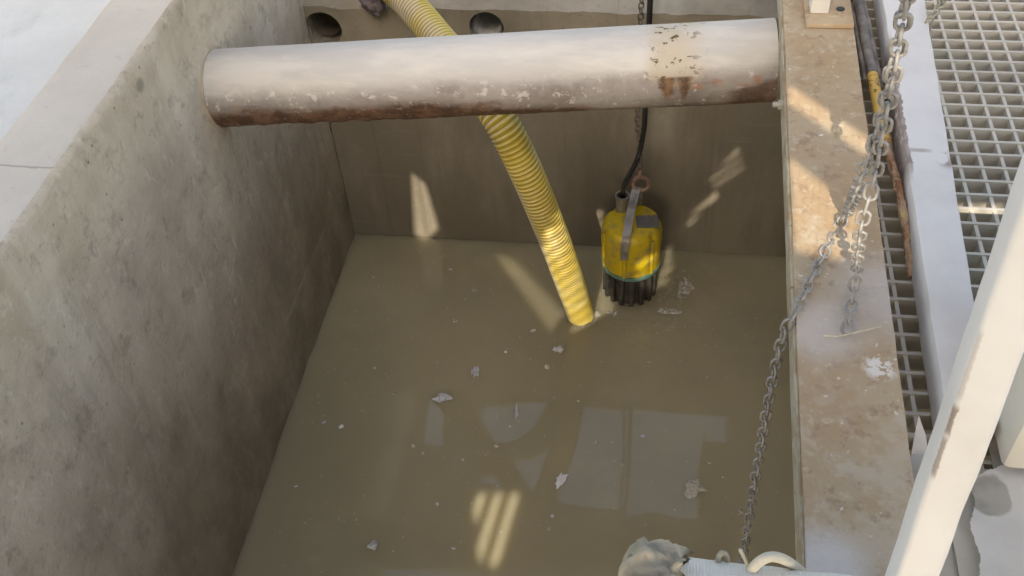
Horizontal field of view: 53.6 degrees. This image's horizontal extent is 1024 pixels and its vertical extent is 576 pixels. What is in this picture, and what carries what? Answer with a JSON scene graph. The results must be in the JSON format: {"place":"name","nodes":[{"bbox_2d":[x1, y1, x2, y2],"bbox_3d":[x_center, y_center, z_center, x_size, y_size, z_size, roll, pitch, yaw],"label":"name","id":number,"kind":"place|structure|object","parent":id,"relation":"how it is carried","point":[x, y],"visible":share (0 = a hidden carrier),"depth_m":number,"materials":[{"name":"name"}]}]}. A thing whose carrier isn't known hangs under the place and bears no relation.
{"place":"outdoors","nodes":[
{"label":"outdoors","id":0,"kind":"place"},
{"bbox_2d":[0,0,109,140],"bbox_3d":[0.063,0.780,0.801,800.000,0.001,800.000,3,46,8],"label":"ground","id":1,"kind":"structure","parent":0,"point":[40,40],"depth_m":2.16,"materials":[{"name":"grey concrete"}]},
{"bbox_2d":[0,0,354,575],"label":"concrete wall","id":2,"kind":"structure","parent":0,"point":[172,259],"depth_m":2.14,"materials":[{"name":"grey concrete"}]},
{"bbox_2d":[200,18,778,128],"bbox_3d":[-0.092,-0.480,2.305,1.347,0.270,0.193,2,46,6],"label":"steel pipe","id":3,"kind":"object","parent":2,"relation":"attached to","point":[658,65],"visible":0.96,"depth_m":2.23,"materials":[{"name":"metal"}]},
{"bbox_2d":[382,0,594,325],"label":"suction hose","id":4,"kind":"object","parent":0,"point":[513,145],"visible":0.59,"depth_m":2.65,"materials":[{"name":"yellow plastic"}]},
{"bbox_2d":[303,0,785,255],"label":"concrete wall","id":5,"kind":"structure","parent":0,"point":[713,174],"depth_m":3.19,"materials":[{"name":"concrete"}]},
{"bbox_2d":[359,0,385,16],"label":"rag","id":6,"kind":"object","parent":5,"relation":"on","point":[375,8],"visible":0.94,"depth_m":2.86,"materials":[{"name":"grey fabric"}]},
{"bbox_2d":[232,233,990,575],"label":"water","id":7,"kind":"structure","parent":0,"point":[602,507],"depth_m":2.94,"materials":[{"name":"brown liquid"}]},
{"bbox_2d":[367,540,376,550],"bbox_3d":[-0.368,0.682,2.682,0.029,0.003,0.028,-37,54,-28],"label":"floating flake","id":8,"kind":"object","parent":7,"relation":"on","point":[373,543],"visible":1,"depth_m":2.68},
{"bbox_2d":[432,393,451,402],"bbox_3d":[-0.208,0.326,3.016,0.062,0.003,0.038,3,46,8],"label":"floating flake","id":9,"kind":"object","parent":7,"relation":"on","point":[440,397],"visible":1,"depth_m":3.01,"materials":[{"name":"white"}]},
{"bbox_2d":[471,366,478,377],"bbox_3d":[-0.112,0.254,3.079,0.025,0.003,0.049,-2,46,3],"label":"floating flake","id":10,"kind":"object","parent":7,"relation":"on","point":[475,371],"visible":1,"depth_m":3.08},
{"bbox_2d":[514,402,518,418],"bbox_3d":[0.013,0.358,2.967,0.013,0.003,0.066,0,46,5],"label":"floating flake","id":11,"kind":"object","parent":7,"relation":"on","point":[516,412],"visible":1,"depth_m":2.96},
{"bbox_2d":[553,345,562,352],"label":"floating flake","id":12,"kind":"object","parent":7,"relation":"on","point":[559,349],"visible":1,"depth_m":3.12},
{"bbox_2d":[555,472,567,488],"bbox_3d":[0.132,0.530,2.791,0.027,0.003,0.058,19,50,21],"label":"floating flake","id":13,"kind":"object","parent":7,"relation":"on","point":[561,479],"visible":1,"depth_m":2.79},
{"bbox_2d":[279,248,927,572],"bbox_3d":[0.318,0.454,2.851,1.898,0.001,1.551,3,46,8],"label":"scum","id":14,"kind":"object","parent":7,"relation":"on","point":[559,380],"visible":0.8,"depth_m":3.15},
{"bbox_2d":[657,308,681,313],"bbox_3d":[0.502,0.071,3.208,0.084,0.003,0.027,3,46,8],"label":"floating flake","id":15,"kind":"object","parent":7,"relation":"on","point":[669,309],"visible":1,"depth_m":3.21,"materials":[{"name":"plastic"}]},
{"bbox_2d":[678,278,693,295],"bbox_3d":[0.562,0.000,3.273,0.060,0.003,0.096,3,46,8],"label":"floating flake","id":16,"kind":"object","parent":7,"relation":"on","point":[686,282],"visible":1,"depth_m":3.27,"materials":[{"name":"plastic"}]},
{"bbox_2d":[684,479,706,498],"bbox_3d":[0.492,0.542,2.750,0.067,0.003,0.056,-19,47,-14],"label":"floating flake","id":17,"kind":"object","parent":7,"relation":"on","point":[694,487],"visible":1,"depth_m":2.75,"materials":[{"name":"beige"}]},
{"bbox_2d":[939,437,1002,575],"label":"deck","id":18,"kind":"structure","parent":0,"point":[963,558],"depth_m":1.28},
{"bbox_2d":[772,0,913,575],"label":"concrete ledge","id":19,"kind":"object","parent":18,"relation":"on","point":[853,482],"visible":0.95,"depth_m":1.46,"materials":[{"name":"beige concrete"}]},
{"bbox_2d":[618,536,853,575],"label":"lagged hose","id":20,"kind":"object","parent":19,"relation":"on","point":[643,556],"visible":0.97,"depth_m":1.11,"materials":[{"name":"fabric"}]},
{"bbox_2d":[715,550,729,562],"bbox_3d":[0.237,0.304,1.132,0.022,0.026,0.015,-14,46,-9],"label":"wire hook","id":21,"kind":"object","parent":20,"relation":"on","point":[723,553],"visible":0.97,"depth_m":1.13,"materials":[{"name":"beige metal"}]},
{"bbox_2d":[738,548,748,566],"bbox_3d":[0.256,0.301,1.110,0.010,0.028,0.026,-14,46,-9],"label":"twig","id":22,"kind":"object","parent":20,"relation":"on","point":[743,556],"visible":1,"depth_m":1.11,"materials":[{"name":"wood"}]},
{"bbox_2d":[746,551,808,572],"bbox_3d":[0.306,0.323,1.141,0.110,0.119,0.024,-9,46,-5],"label":"rope loop","id":23,"kind":"object","parent":20,"relation":"attached to","point":[756,564],"visible":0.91,"depth_m":1.10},
{"bbox_2d":[803,0,853,28],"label":"railing post","id":24,"kind":"object","parent":19,"relation":"on","point":[827,13],"visible":1,"depth_m":2.03,"materials":[{"name":"metal"}]},
{"bbox_2d":[823,326,881,336],"bbox_3d":[0.491,0.063,1.455,0.086,0.010,0.012,-8,46,-3],"label":"straw","id":25,"kind":"object","parent":19,"relation":"on","point":[852,332],"visible":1,"depth_m":1.45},
{"bbox_2d":[885,153,1023,575],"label":"railing post","id":26,"kind":"object","parent":19,"relation":"on","point":[990,352],"visible":1,"depth_m":0.89,"materials":[{"name":"white metal"}]},
{"bbox_2d":[852,0,1023,468],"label":"walkway grating","id":27,"kind":"object","parent":18,"relation":"on","point":[978,48],"visible":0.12,"depth_m":1.86,"materials":[{"name":"grey metal"}]},
{"bbox_2d":[850,0,912,278],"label":"conduit","id":28,"kind":"object","parent":27,"relation":"on","point":[871,74],"visible":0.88,"depth_m":1.91,"materials":[{"name":"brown metal"}]},
{"bbox_2d":[911,415,926,482],"bbox_3d":[0.545,0.235,1.343,0.027,0.048,0.128,11,48,15],"label":"plastic scrap","id":29,"kind":"object","parent":27,"relation":"on","point":[919,447],"visible":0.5,"depth_m":1.37,"materials":[{"name":"white plastic"}]},
{"bbox_2d":[873,0,994,431],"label":"toe board","id":30,"kind":"object","parent":27,"relation":"on","point":[943,295],"visible":0.84,"depth_m":1.65,"materials":[{"name":"white paint"}]},
{"bbox_2d":[924,0,946,42],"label":"hanging chain","id":31,"kind":"object","parent":30,"relation":"on","point":[940,5],"visible":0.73,"depth_m":2.01,"materials":[{"name":"grey metal"}]},
{"bbox_2d":[995,353,1023,467],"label":"steel cabinet","id":32,"kind":"object","parent":27,"relation":"on","point":[1009,432],"visible":0.32,"depth_m":1.30,"materials":[{"name":"beige metal"}]},
{"bbox_2d":[970,465,1023,575],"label":"plastic sheet","id":33,"kind":"object","parent":18,"relation":"on","point":[997,525],"visible":1,"depth_m":1.29,"materials":[{"name":"white plastic"}]},
{"bbox_3d":[0.373,-0.307,0.332,0.050,0.053,2.795,3,46,8],"label":"handrail","id":34,"kind":"object","parent":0,"visible":0},
{"bbox_2d":[737,3,910,563],"bbox_3d":[0.454,-0.111,1.418,0.129,1.793,0.310,3,46,8],"label":"hanging chain","id":35,"kind":"object","parent":34,"relation":"hanging from","point":[854,197],"visible":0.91,"depth_m":1.54,"materials":[{"name":"grey metal"}]},
{"bbox_2d":[840,0,916,335],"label":"hanging chain","id":36,"kind":"object","parent":34,"relation":"hanging from","point":[897,55],"visible":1,"depth_m":1.23,"materials":[{"name":"grey metal"}]},
{"bbox_3d":[0.592,-1.954,1.250,6.600,3.109,0.140,3,46,8],"label":"lifting beam","id":37,"kind":"object","parent":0,"visible":0},
{"bbox_2d":[634,0,643,169],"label":"lifting chain","id":38,"kind":"object","parent":37,"relation":"hanging from","point":[641,13],"visible":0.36,"depth_m":2.89,"materials":[{"name":"grey metal"}]},
{"bbox_2d":[631,169,650,191],"bbox_3d":[0.389,-0.322,3.049,0.061,0.087,0.015,1,46,5],"label":"lifting hook","id":39,"kind":"object","parent":38,"relation":"hanging from","point":[641,177],"visible":1,"depth_m":3.04,"materials":[{"name":"brown metal"}]},
{"bbox_2d":[601,186,661,306],"bbox_3d":[0.376,-0.072,3.213,0.187,0.532,0.196,3,46,8],"label":"submersible pump","id":40,"kind":"object","parent":39,"relation":"hanging from","point":[631,235],"visible":0.87,"depth_m":3.09,"materials":[{"name":"yellow paint"}]},
{"bbox_2d":[620,0,652,197],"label":"power cable","id":41,"kind":"object","parent":40,"relation":"attached to","point":[644,119],"visible":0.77,"depth_m":2.86,"materials":[{"name":"black rubber"}]}
]}

